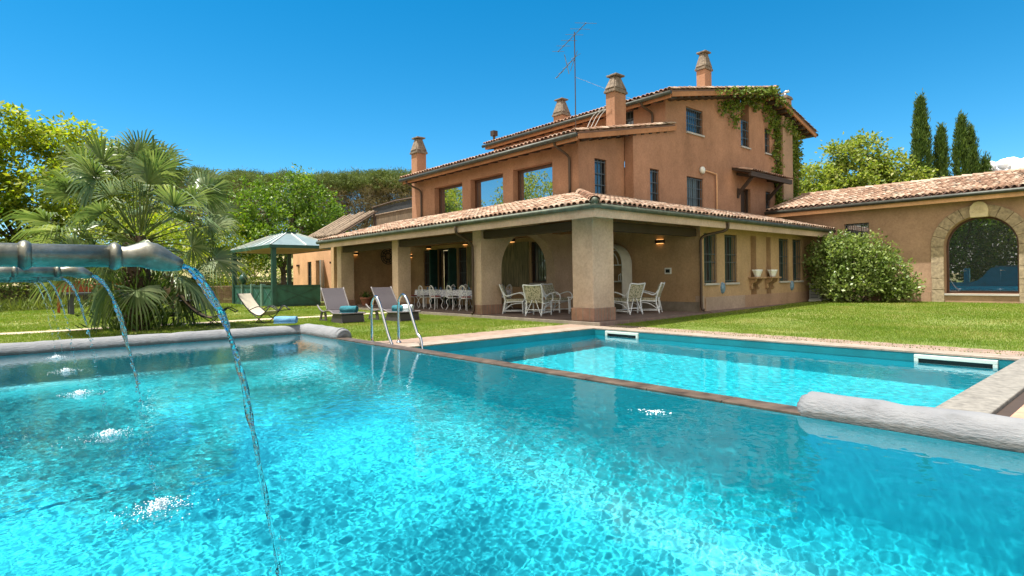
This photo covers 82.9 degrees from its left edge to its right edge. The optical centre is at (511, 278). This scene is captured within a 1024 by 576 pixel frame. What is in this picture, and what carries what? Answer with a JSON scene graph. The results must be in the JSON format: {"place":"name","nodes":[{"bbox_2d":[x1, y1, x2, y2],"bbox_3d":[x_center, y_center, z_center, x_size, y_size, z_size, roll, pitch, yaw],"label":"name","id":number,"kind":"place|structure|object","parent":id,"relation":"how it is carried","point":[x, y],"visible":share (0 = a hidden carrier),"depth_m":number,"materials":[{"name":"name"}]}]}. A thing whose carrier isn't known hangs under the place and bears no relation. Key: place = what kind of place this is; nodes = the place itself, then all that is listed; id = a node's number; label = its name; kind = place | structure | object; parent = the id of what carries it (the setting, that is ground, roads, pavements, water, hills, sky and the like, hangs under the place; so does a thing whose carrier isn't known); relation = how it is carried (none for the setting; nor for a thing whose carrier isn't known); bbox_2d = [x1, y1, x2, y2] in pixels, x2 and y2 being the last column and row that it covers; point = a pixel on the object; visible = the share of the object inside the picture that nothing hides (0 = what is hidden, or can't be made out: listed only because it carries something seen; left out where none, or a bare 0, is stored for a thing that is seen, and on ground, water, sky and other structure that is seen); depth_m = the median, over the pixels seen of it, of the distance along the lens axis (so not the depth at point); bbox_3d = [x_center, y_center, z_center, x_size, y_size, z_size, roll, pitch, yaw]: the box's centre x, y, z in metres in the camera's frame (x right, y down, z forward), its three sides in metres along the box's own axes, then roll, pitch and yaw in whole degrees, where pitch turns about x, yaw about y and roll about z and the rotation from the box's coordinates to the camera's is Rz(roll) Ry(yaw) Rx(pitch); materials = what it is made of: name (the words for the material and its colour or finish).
{"place":"outdoors","nodes":[
{"label":"outdoors","id":0,"kind":"place"},
{"bbox_2d":[0,312,386,334],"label":"path","id":1,"kind":"structure","parent":0,"point":[161,325],"depth_m":16.87,"materials":[{"name":"stone"}]},
{"bbox_2d":[0,247,1023,351],"bbox_3d":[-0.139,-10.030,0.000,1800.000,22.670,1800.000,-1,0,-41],"label":"ground","id":2,"kind":"structure","parent":0,"point":[698,328],"depth_m":15.37,"materials":[{"name":"plant"}]},
{"bbox_2d":[0,297,29,311],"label":"border plant","id":3,"kind":"object","parent":2,"relation":"on","point":[3,304],"visible":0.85,"depth_m":28.16,"materials":[{"name":"green plant"}]},
{"bbox_2d":[0,239,56,301],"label":"garden tree","id":4,"kind":"object","parent":2,"relation":"on","point":[21,285],"visible":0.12,"depth_m":31.05,"materials":[{"name":"green plant"}]},
{"bbox_2d":[0,296,60,310],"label":"border plant","id":5,"kind":"object","parent":2,"relation":"on","point":[31,307],"visible":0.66,"depth_m":29.31,"materials":[{"name":"green plant"}]},
{"bbox_2d":[0,280,88,306],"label":"clipped hedge","id":6,"kind":"object","parent":2,"relation":"on","point":[10,295],"visible":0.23,"depth_m":32.47,"materials":[{"name":"green plant"}]},
{"bbox_2d":[34,295,92,309],"bbox_3d":[-23.736,1.216,30.896,2.756,0.827,2.880,-1,0,-41],"label":"border plant","id":7,"kind":"object","parent":2,"relation":"on","point":[76,304],"visible":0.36,"depth_m":30.71,"materials":[{"name":"green plant"}]},
{"bbox_2d":[0,100,165,285],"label":"locust tree","id":8,"kind":"object","parent":2,"relation":"on","point":[39,142],"visible":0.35,"depth_m":38.20,"materials":[{"name":"green plant"}]},
{"bbox_2d":[54,281,119,314],"bbox_3d":[-18.779,0.811,25.973,2.600,1.500,2.050,-1,0,-41],"label":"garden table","id":9,"kind":"object","parent":2,"relation":"on","point":[70,305],"visible":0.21,"depth_m":25.90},
{"bbox_2d":[24,200,209,285],"bbox_3d":[-24.469,-1.577,36.553,10.126,6.920,6.628,-1,0,-41],"label":"garden tree","id":10,"kind":"object","parent":2,"relation":"on","point":[102,242],"visible":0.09,"depth_m":36.20,"materials":[{"name":"green plant"}]},
{"bbox_2d":[0,127,253,333],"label":"fan palm","id":11,"kind":"object","parent":2,"relation":"on","point":[154,168],"visible":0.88,"depth_m":15.69,"materials":[{"name":"green plant"}]},
{"bbox_2d":[81,195,197,285],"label":"garden tree","id":12,"kind":"object","parent":2,"relation":"on","point":[166,206],"visible":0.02,"depth_m":45.89,"materials":[{"name":"green plant"}]},
{"bbox_2d":[89,285,231,303],"bbox_3d":[-21.919,1.055,35.272,10.177,1.300,0.077,-1,0,3],"label":"woven fence","id":13,"kind":"object","parent":2,"relation":"on","point":[220,291],"visible":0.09,"depth_m":35.03,"materials":[{"name":"wicker"}]},
{"bbox_2d":[107,208,229,308],"bbox_3d":[-16.881,-0.875,28.943,4.141,5.248,5.486,-1,0,19],"label":"garden tree","id":14,"kind":"object","parent":2,"relation":"on","point":[179,235],"visible":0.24,"depth_m":28.21,"materials":[{"name":"green plant"}]},
{"bbox_2d":[161,165,224,238],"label":"stone pine","id":15,"kind":"object","parent":2,"relation":"on","point":[193,169],"visible":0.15,"depth_m":106.35,"materials":[{"name":"green plant"}]},
{"bbox_2d":[118,275,292,294],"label":"clipped hedge","id":16,"kind":"object","parent":2,"relation":"on","point":[266,278],"visible":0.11,"depth_m":47.20,"materials":[{"name":"green plant"}]},
{"bbox_2d":[178,295,237,325],"bbox_3d":[-9.078,0.965,17.398,1.528,0.943,0.678,-1,0,-19],"label":"deck chair","id":17,"kind":"object","parent":2,"relation":"on","point":[188,304],"visible":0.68,"depth_m":17.17,"materials":[{"name":"black metal"}]},
{"bbox_2d":[181,207,264,299],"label":"garden tree","id":18,"kind":"object","parent":2,"relation":"on","point":[255,267],"visible":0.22,"depth_m":41.48,"materials":[{"name":"green plant"}]},
{"bbox_2d":[216,170,276,241],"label":"stone pine","id":19,"kind":"object","parent":2,"relation":"on","point":[238,176],"visible":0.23,"depth_m":109.84,"materials":[{"name":"green plant"}]},
{"bbox_2d":[221,167,282,226],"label":"stone pine","id":20,"kind":"object","parent":2,"relation":"on","point":[251,171],"visible":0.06,"depth_m":123.38,"materials":[{"name":"green plant"}]},
{"bbox_2d":[237,293,290,323],"bbox_3d":[-7.843,0.948,18.323,1.528,0.943,0.678,-1,0,17],"label":"deck chair","id":21,"kind":"object","parent":2,"relation":"on","point":[250,304],"visible":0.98,"depth_m":18.38,"materials":[{"name":"fabric"}]},
{"bbox_2d":[258,256,292,278],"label":"orchard tree","id":22,"kind":"object","parent":2,"relation":"on","point":[278,276],"visible":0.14,"depth_m":64.00,"materials":[{"name":"green plant"}]},
{"bbox_2d":[203,163,350,284],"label":"citrus tree","id":23,"kind":"object","parent":2,"relation":"on","point":[256,228],"visible":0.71,"depth_m":44.13,"materials":[{"name":"green plant"}]},
{"bbox_2d":[230,232,330,306],"bbox_3d":[-12.918,-0.515,32.622,3.710,3.990,7.160,-1,0,-41],"label":"gazebo","id":24,"kind":"object","parent":2,"relation":"on","point":[288,293],"visible":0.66,"depth_m":30.31,"materials":[{"name":"green paint"}]},
{"bbox_2d":[259,167,325,233],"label":"stone pine","id":25,"kind":"object","parent":2,"relation":"on","point":[281,174],"visible":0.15,"depth_m":112.30,"materials":[{"name":"green plant"}]},
{"bbox_2d":[297,169,360,231],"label":"stone pine","id":26,"kind":"object","parent":2,"relation":"on","point":[327,177],"visible":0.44,"depth_m":115.72,"materials":[{"name":"green plant"}]},
{"bbox_2d":[293,210,377,301],"bbox_3d":[-7.615,-1.492,36.492,7.500,5.795,15.600,-1,0,-41],"label":"annex","id":27,"kind":"object","parent":2,"relation":"on","point":[313,268],"visible":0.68,"depth_m":37.37,"materials":[{"name":"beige paint"}]},
{"bbox_2d":[319,260,323,301],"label":"pillar","id":28,"kind":"structure","parent":27,"relation":"in","point":[321,261],"depth_m":35.78,"materials":[{"name":"paint"}]},
{"bbox_2d":[371,197,411,216],"bbox_3d":[-7.135,-3.763,37.734,0.125,2.803,8.203,-1,0,-41],"label":"roof","id":29,"kind":"object","parent":27,"relation":"on","point":[395,207],"visible":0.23,"depth_m":38.63,"materials":[{"name":"tile"}]},
{"bbox_2d":[375,207,411,225],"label":"wall","id":30,"kind":"structure","parent":27,"relation":"on","point":[392,216],"depth_m":34.87,"materials":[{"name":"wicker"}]},
{"bbox_2d":[317,287,365,323],"bbox_3d":[-5.424,0.834,18.340,0.796,1.084,2.036,-1,0,-38],"label":"sun lounger","id":31,"kind":"object","parent":2,"relation":"on","point":[335,299],"visible":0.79,"depth_m":18.45,"materials":[{"name":"fabric"}]},
{"bbox_2d":[339,306,358,312],"bbox_3d":[-5.044,0.960,17.936,0.520,0.211,0.318,-1,0,9],"label":"rolled towel","id":32,"kind":"object","parent":31,"relation":"on","point":[348,309],"visible":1,"depth_m":17.82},
{"bbox_2d":[331,168,397,231],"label":"stone pine","id":33,"kind":"object","parent":2,"relation":"on","point":[362,179],"visible":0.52,"depth_m":117.36,"materials":[{"name":"green plant"}]},
{"bbox_2d":[360,167,411,224],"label":"stone pine","id":34,"kind":"object","parent":2,"relation":"on","point":[396,174],"visible":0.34,"depth_m":118.23,"materials":[{"name":"green plant"}]},
{"bbox_2d":[365,286,420,321],"bbox_3d":[-3.846,0.812,18.654,0.796,1.084,2.036,-1,0,-44],"label":"sun lounger","id":35,"kind":"object","parent":2,"relation":"on","point":[387,297],"visible":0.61,"depth_m":18.73,"materials":[{"name":"fabric"}]},
{"bbox_2d":[394,167,431,201],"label":"stone pine","id":36,"kind":"object","parent":2,"relation":"on","point":[406,190],"visible":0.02,"depth_m":120.34,"materials":[{"name":"green plant"}]},
{"bbox_2d":[0,324,1023,451],"bbox_3d":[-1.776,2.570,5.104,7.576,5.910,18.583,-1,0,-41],"label":"swimming pool","id":37,"kind":"structure","parent":2,"relation":"in","point":[990,430],"depth_m":5.23,"materials":[{"name":"stone"}]},
{"bbox_2d":[0,276,62,280],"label":"spout pipe","id":38,"kind":"object","parent":37,"relation":"attached to","point":[33,278],"visible":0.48,"depth_m":4.51,"materials":[{"name":"metal"}]},
{"bbox_2d":[0,267,92,277],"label":"spout pipe","id":39,"kind":"object","parent":37,"relation":"attached to","point":[56,272],"visible":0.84,"depth_m":2.92,"materials":[{"name":"metal"}]},
{"bbox_2d":[0,240,183,270],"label":"spout pipe","id":40,"kind":"object","parent":37,"relation":"attached to","point":[24,255],"visible":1,"depth_m":1.35,"materials":[{"name":"metal"}]},
{"bbox_2d":[273,316,297,323],"bbox_3d":[-5.485,1.006,14.062,0.520,0.172,0.256,-1,0,-3],"label":"rolled towel","id":41,"kind":"object","parent":37,"relation":"on","point":[284,319],"visible":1,"depth_m":13.97,"materials":[{"name":"fabric"}]},
{"bbox_2d":[0,334,1023,575],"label":"water","id":42,"kind":"structure","parent":37,"relation":"in","point":[379,461],"depth_m":3.69,"materials":[{"name":"liquid"}]},
{"bbox_2d":[35,283,67,359],"bbox_3d":[-7.842,0.720,9.988,0.464,1.329,0.496,-1,0,12],"label":"water jet","id":43,"kind":"object","parent":42,"relation":"on","point":[56,356],"visible":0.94,"depth_m":9.93,"materials":[{"name":"clear liquid"}]},
{"bbox_2d":[39,282,78,374],"bbox_3d":[-6.533,0.704,8.417,0.629,1.330,0.601,-1,0,-41],"label":"water jet","id":44,"kind":"object","parent":42,"relation":"on","point":[64,369],"visible":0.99,"depth_m":8.34,"materials":[{"name":"clear liquid"}]},
{"bbox_2d":[47,280,109,396],"bbox_3d":[-4.989,0.686,6.701,0.475,1.339,0.542,-1,0,14],"label":"water jet","id":45,"kind":"object","parent":42,"relation":"on","point":[79,392],"visible":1,"depth_m":6.60,"materials":[{"name":"clear liquid"}]},
{"bbox_2d":[57,278,131,447],"bbox_3d":[-3.442,0.658,4.774,0.563,1.325,0.453,-1,0,-41],"label":"water jet","id":46,"kind":"object","parent":42,"relation":"on","point":[110,432],"visible":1,"depth_m":4.77,"materials":[{"name":"clear liquid"}]},
{"bbox_2d":[92,274,218,529],"bbox_3d":[-1.974,0.647,3.223,0.446,1.346,0.543,-1,0,32],"label":"water jet","id":47,"kind":"object","parent":42,"relation":"on","point":[160,503],"visible":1,"depth_m":3.18,"materials":[{"name":"clear liquid"}]},
{"bbox_2d":[182,264,285,575],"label":"water jet","id":48,"kind":"object","parent":42,"relation":"on","point":[199,278],"visible":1,"depth_m":1.58,"materials":[{"name":"clear liquid"}]},
{"bbox_2d":[316,50,1023,325],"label":"villa","id":49,"kind":"object","parent":2,"relation":"on","point":[563,202],"visible":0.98,"depth_m":22.15,"materials":[{"name":"paint"}]},
{"bbox_2d":[359,291,371,305],"bbox_3d":[-6.893,0.932,27.523,0.738,0.728,0.748,-1,0,-41],"label":"potted plant","id":50,"kind":"object","parent":49,"relation":"on","point":[365,298],"visible":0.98,"depth_m":27.36,"materials":[{"name":"green plant"}]},
{"bbox_2d":[418,285,431,308],"bbox_3d":[-3.604,0.771,23.938,0.468,0.971,0.442,-1,0,-43],"label":"dining chair","id":51,"kind":"object","parent":49,"relation":"on","point":[423,295],"visible":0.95,"depth_m":23.82,"materials":[{"name":"white metal"}]},
{"bbox_2d":[424,250,429,285],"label":"window","id":52,"kind":"structure","parent":49,"relation":"in","point":[427,281],"depth_m":28.73,"materials":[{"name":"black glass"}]},
{"bbox_2d":[423,298,436,306],"bbox_3d":[-2.128,0.857,23.703,0.880,0.745,5.150,-1,0,-41],"label":"dining table","id":53,"kind":"object","parent":49,"relation":"on","point":[435,304],"visible":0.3,"depth_m":25.52,"materials":[{"name":"white metal"}]},
{"bbox_2d":[414,289,510,297],"bbox_3d":[-2.132,0.630,23.707,1.234,0.300,5.499,-1,0,-41],"label":"tablecloth","id":54,"kind":"object","parent":53,"relation":"on","point":[442,292],"visible":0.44,"depth_m":23.68,"materials":[{"name":"white fabric"}]},
{"bbox_2d":[429,285,442,309],"bbox_3d":[-3.044,0.764,23.156,0.468,0.971,0.442,-1,0,-41],"label":"dining chair","id":55,"kind":"object","parent":49,"relation":"on","point":[436,296],"visible":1,"depth_m":23.07,"materials":[{"name":"white metal"}]},
{"bbox_2d":[429,248,456,304],"bbox_3d":[-3.107,-0.082,27.239,0.750,2.650,1.640,-1,0,-41],"label":"door","id":56,"kind":"structure","parent":49,"relation":"in","point":[450,258],"depth_m":27.62,"materials":[{"name":"green glass"}]},
{"bbox_2d":[439,184,462,213],"bbox_3d":[-2.691,-3.578,26.615,0.070,1.330,2.200,-1,0,-41],"label":"window","id":57,"kind":"structure","parent":49,"relation":"in","point":[450,197],"depth_m":26.78,"materials":[{"name":"clear glass"}]},
{"bbox_2d":[446,285,459,309],"bbox_3d":[-2.291,0.753,22.521,0.442,0.971,0.468,-1,0,45],"label":"dining chair","id":58,"kind":"object","parent":49,"relation":"on","point":[452,296],"visible":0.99,"depth_m":22.38,"materials":[{"name":"white metal"}]},
{"bbox_2d":[459,247,466,285],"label":"window","id":59,"kind":"structure","parent":49,"relation":"in","point":[462,251],"depth_m":26.47,"materials":[{"name":"black glass"}]},
{"bbox_2d":[458,285,471,310],"bbox_3d":[-1.723,0.745,21.732,0.442,0.971,0.468,-1,0,35],"label":"dining chair","id":60,"kind":"object","parent":49,"relation":"on","point":[466,297],"visible":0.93,"depth_m":21.60,"materials":[{"name":"white metal"}]},
{"bbox_2d":[475,174,502,207],"bbox_3d":[-0.858,-3.603,24.512,0.070,1.330,2.180,-1,0,-41],"label":"window","id":61,"kind":"structure","parent":49,"relation":"in","point":[488,191],"depth_m":24.63,"materials":[{"name":"clear glass"}]},
{"bbox_2d":[499,284,524,313],"bbox_3d":[0.037,0.702,19.634,0.902,1.011,0.745,-1,0,7],"label":"rattan armchair","id":62,"kind":"object","parent":49,"relation":"on","point":[506,297],"visible":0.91,"depth_m":19.36,"materials":[{"name":"white wicker"}]},
{"bbox_2d":[518,163,552,200],"bbox_3d":[0.988,-3.629,22.393,0.070,1.330,2.200,-1,0,-41],"label":"window","id":63,"kind":"structure","parent":49,"relation":"in","point":[535,182],"depth_m":22.48,"materials":[{"name":"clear glass"}]},
{"bbox_2d":[522,284,552,315],"bbox_3d":[0.807,0.691,18.381,0.745,1.011,0.902,-1,0,27],"label":"rattan armchair","id":64,"kind":"object","parent":49,"relation":"on","point":[533,294],"visible":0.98,"depth_m":18.12,"materials":[{"name":"white plant"}]},
{"bbox_2d":[529,242,545,284],"bbox_3d":[1.114,-0.591,22.533,0.240,1.690,1.080,-1,0,-41],"label":"window","id":65,"kind":"structure","parent":49,"relation":"in","point":[538,260],"depth_m":22.74,"materials":[{"name":"black glass"}]},
{"bbox_2d":[541,283,572,312],"bbox_3d":[1.530,0.681,20.088,0.902,1.011,0.745,-1,0,41],"label":"rattan armchair","id":66,"kind":"object","parent":49,"relation":"on","point":[548,288],"visible":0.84,"depth_m":20.10,"materials":[{"name":"white wicker"}]},
{"bbox_2d":[552,22,633,127],"bbox_3d":[2.851,-7.690,23.800,2.686,4.499,3.210,-1,0,-41],"label":"television aerial","id":67,"kind":"object","parent":49,"relation":"on","point":[574,40],"visible":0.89,"depth_m":22.99,"materials":[{"name":"grey metal"}]},
{"bbox_2d":[595,159,605,193],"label":"window","id":68,"kind":"structure","parent":49,"relation":"in","point":[600,174],"depth_m":21.35,"materials":[{"name":"glass"}]},
{"bbox_2d":[613,244,632,308],"bbox_3d":[3.651,-0.052,21.487,0.564,2.402,1.570,-1,0,-41],"label":"arched doorway","id":69,"kind":"structure","parent":49,"relation":"on","point":[626,261],"depth_m":20.89,"materials":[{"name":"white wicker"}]},
{"bbox_2d":[614,283,645,314],"bbox_3d":[3.717,0.650,18.491,0.745,1.011,0.902,-1,0,-33],"label":"rattan armchair","id":70,"kind":"object","parent":49,"relation":"on","point":[634,293],"visible":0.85,"depth_m":18.24,"materials":[{"name":"white wicker"}]},
{"bbox_2d":[626,111,633,124],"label":"window","id":71,"kind":"structure","parent":49,"relation":"in","point":[629,115],"depth_m":24.65,"materials":[{"name":"black glass"}]},
{"bbox_2d":[637,282,664,312],"bbox_3d":[4.553,0.639,19.093,0.902,1.011,0.745,-1,0,24],"label":"rattan armchair","id":72,"kind":"object","parent":49,"relation":"on","point":[656,298],"visible":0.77,"depth_m":18.84,"materials":[{"name":"white wicker"}]},
{"bbox_2d":[650,169,657,201],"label":"window","id":73,"kind":"structure","parent":49,"relation":"in","point":[653,193],"depth_m":22.85,"materials":[{"name":"glass"}]},
{"bbox_2d":[687,177,701,206],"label":"window","id":74,"kind":"structure","parent":49,"relation":"in","point":[693,185],"depth_m":24.75,"materials":[{"name":"glass"}]},
{"bbox_2d":[686,107,704,137],"bbox_3d":[7.688,-6.607,24.620,1.360,1.120,0.280,-1,0,-41],"label":"window","id":75,"kind":"structure","parent":49,"relation":"in","point":[693,119],"depth_m":24.68,"materials":[{"name":"blue glass"}]},
{"bbox_2d":[704,233,719,284],"bbox_3d":[6.594,-0.637,19.562,0.900,1.750,0.360,-1,0,-41],"label":"window","id":76,"kind":"structure","parent":49,"relation":"in","point":[708,254],"depth_m":19.75,"materials":[{"name":"green paint"}]},
{"bbox_2d":[724,235,739,284],"bbox_3d":[7.619,-0.651,20.456,0.940,1.750,0.360,-1,0,-41],"label":"window","id":77,"kind":"structure","parent":49,"relation":"in","point":[727,238],"depth_m":20.56,"materials":[{"name":"glass"}]},
{"bbox_2d":[741,190,747,212],"bbox_3d":[10.911,-3.237,27.574,0.950,1.970,0.180,-1,0,-41],"label":"door","id":78,"kind":"structure","parent":49,"relation":"in","point":[744,196],"depth_m":27.80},
{"bbox_2d":[741,119,750,149],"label":"window","id":79,"kind":"structure","parent":49,"relation":"in","point":[744,137],"depth_m":27.65,"materials":[{"name":"glass"}]},
{"bbox_2d":[748,277,766,289],"bbox_3d":[9.023,0.197,21.310,0.800,0.475,0.320,-1,0,-41],"label":"wall bracket","id":80,"kind":"object","parent":49,"relation":"attached to","point":[757,280],"depth_m":21.21,"materials":[{"name":"wood"}]},
{"bbox_2d":[715,85,804,204],"bbox_3d":[12.226,-5.678,28.021,10.348,7.217,1.268,-1,0,-41],"label":"climbing vine","id":81,"kind":"object","parent":49,"relation":"attached to","point":[775,121],"visible":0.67,"depth_m":28.90,"materials":[{"name":"green plant"}]},
{"bbox_2d":[765,130,771,155],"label":"window","id":82,"kind":"structure","parent":49,"relation":"in","point":[766,138],"depth_m":29.02,"materials":[{"name":"glass"}]},
{"bbox_2d":[765,277,781,288],"bbox_3d":[9.942,0.184,22.112,0.800,0.475,0.320,-1,0,-41],"label":"wall bracket","id":83,"kind":"object","parent":49,"relation":"attached to","point":[772,280],"depth_m":22.03,"materials":[{"name":"wood"}]},
{"bbox_2d":[779,239,790,282],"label":"window","id":84,"kind":"structure","parent":49,"relation":"in","point":[781,256],"depth_m":23.36,"materials":[{"name":"glass"}]},
{"bbox_2d":[792,240,803,281],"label":"window","id":85,"kind":"structure","parent":49,"relation":"in","point":[793,241],"depth_m":24.08,"materials":[{"name":"glass"}]},
{"bbox_2d":[845,223,868,243],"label":"window","id":86,"kind":"structure","parent":49,"relation":"in","point":[860,228],"depth_m":24.16,"materials":[{"name":"glass"}]},
{"bbox_2d":[944,217,1019,295],"bbox_3d":[17.080,-0.806,21.121,0.420,2.878,2.140,-1,0,-41],"label":"window","id":87,"kind":"structure","parent":49,"relation":"in","point":[983,252],"depth_m":21.20,"materials":[{"name":"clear glass"}]},
{"bbox_2d":[415,329,1023,416],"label":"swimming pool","id":88,"kind":"structure","parent":2,"relation":"in","point":[1001,392],"depth_m":9.21,"materials":[{"name":"stone"}]},
{"bbox_2d":[396,326,1023,360],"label":"pool coping","id":89,"kind":"object","parent":88,"relation":"on","point":[842,345],"visible":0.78,"depth_m":11.51,"materials":[{"name":"stone"}]},
{"bbox_2d":[440,334,1002,406],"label":"water","id":90,"kind":"structure","parent":88,"relation":"in","point":[787,377],"depth_m":8.87,"materials":[{"name":"liquid"}]},
{"bbox_2d":[809,283,828,301],"bbox_3d":[12.937,0.615,24.464,0.962,0.790,0.500,-1,0,-41],"label":"air conditioner","id":91,"kind":"object","parent":2,"relation":"on","point":[813,296],"visible":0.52,"depth_m":24.18,"materials":[{"name":"grey metal"}]},
{"bbox_2d":[799,157,853,194],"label":"lime tree","id":92,"kind":"object","parent":2,"relation":"on","point":[811,176],"visible":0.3,"depth_m":57.85,"materials":[{"name":"green plant"}]},
{"bbox_2d":[814,128,899,190],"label":"lime tree","id":93,"kind":"object","parent":2,"relation":"on","point":[858,156],"visible":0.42,"depth_m":58.69,"materials":[{"name":"green plant"}]},
{"bbox_2d":[796,228,926,302],"bbox_3d":[13.678,-0.352,22.935,2.612,3.335,4.409,-1,0,-41],"label":"camellia bush","id":94,"kind":"object","parent":2,"relation":"on","point":[845,269],"visible":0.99,"depth_m":22.65,"materials":[{"name":"green plant"}]},
{"bbox_2d":[860,147,944,185],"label":"lime tree","id":95,"kind":"object","parent":2,"relation":"on","point":[907,173],"visible":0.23,"depth_m":58.17,"materials":[{"name":"green plant"}]},
{"bbox_2d":[908,88,935,177],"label":"cypress","id":96,"kind":"object","parent":2,"relation":"on","point":[921,142],"visible":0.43,"depth_m":59.47,"materials":[{"name":"green plant"}]},
{"bbox_2d":[932,122,953,177],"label":"cypress","id":97,"kind":"object","parent":2,"relation":"on","point":[941,148],"visible":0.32,"depth_m":59.58,"materials":[{"name":"green plant"}]},
{"bbox_2d":[950,110,984,175],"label":"cypress","id":98,"kind":"object","parent":2,"relation":"on","point":[965,154],"visible":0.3,"depth_m":59.67,"materials":[{"name":"green plant"}]},
{"bbox_2d":[980,150,993,172],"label":"cypress","id":99,"kind":"object","parent":2,"relation":"on","point":[986,164],"visible":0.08,"depth_m":59.69,"materials":[{"name":"green plant"}]},
{"bbox_2d":[0,0,1023,244],"label":"sky","id":100,"kind":"structure","parent":0,"point":[266,85],"materials":[{"name":"blue"}]},
{"bbox_2d":[375,324,1023,355],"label":"pavement","id":101,"kind":"structure","parent":0,"point":[444,337],"depth_m":12.40,"materials":[{"name":"stone"}]},
{"bbox_2d":[370,293,422,348],"bbox_3d":[-2.299,1.272,11.600,0.457,1.921,1.535,-1,0,-41],"label":"pool ladder","id":102,"kind":"object","parent":101,"relation":"on","point":[398,318],"visible":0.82,"depth_m":11.74,"materials":[{"name":"metal"}]},
{"bbox_2d":[613,325,1023,355],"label":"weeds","id":103,"kind":"object","parent":101,"relation":"on","point":[813,340],"visible":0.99,"depth_m":11.23,"materials":[{"name":"green plant"}]},
{"bbox_2d":[991,157,1023,171],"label":"cloud","id":104,"kind":"structure","parent":0,"point":[1010,163],"depth_m":2012.06,"materials":[{"name":"white"}]},
{"bbox_2d":[1010,405,1023,418],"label":"terrace","id":105,"kind":"structure","parent":0,"point":[1019,413],"depth_m":5.21,"materials":[{"name":"tile"}]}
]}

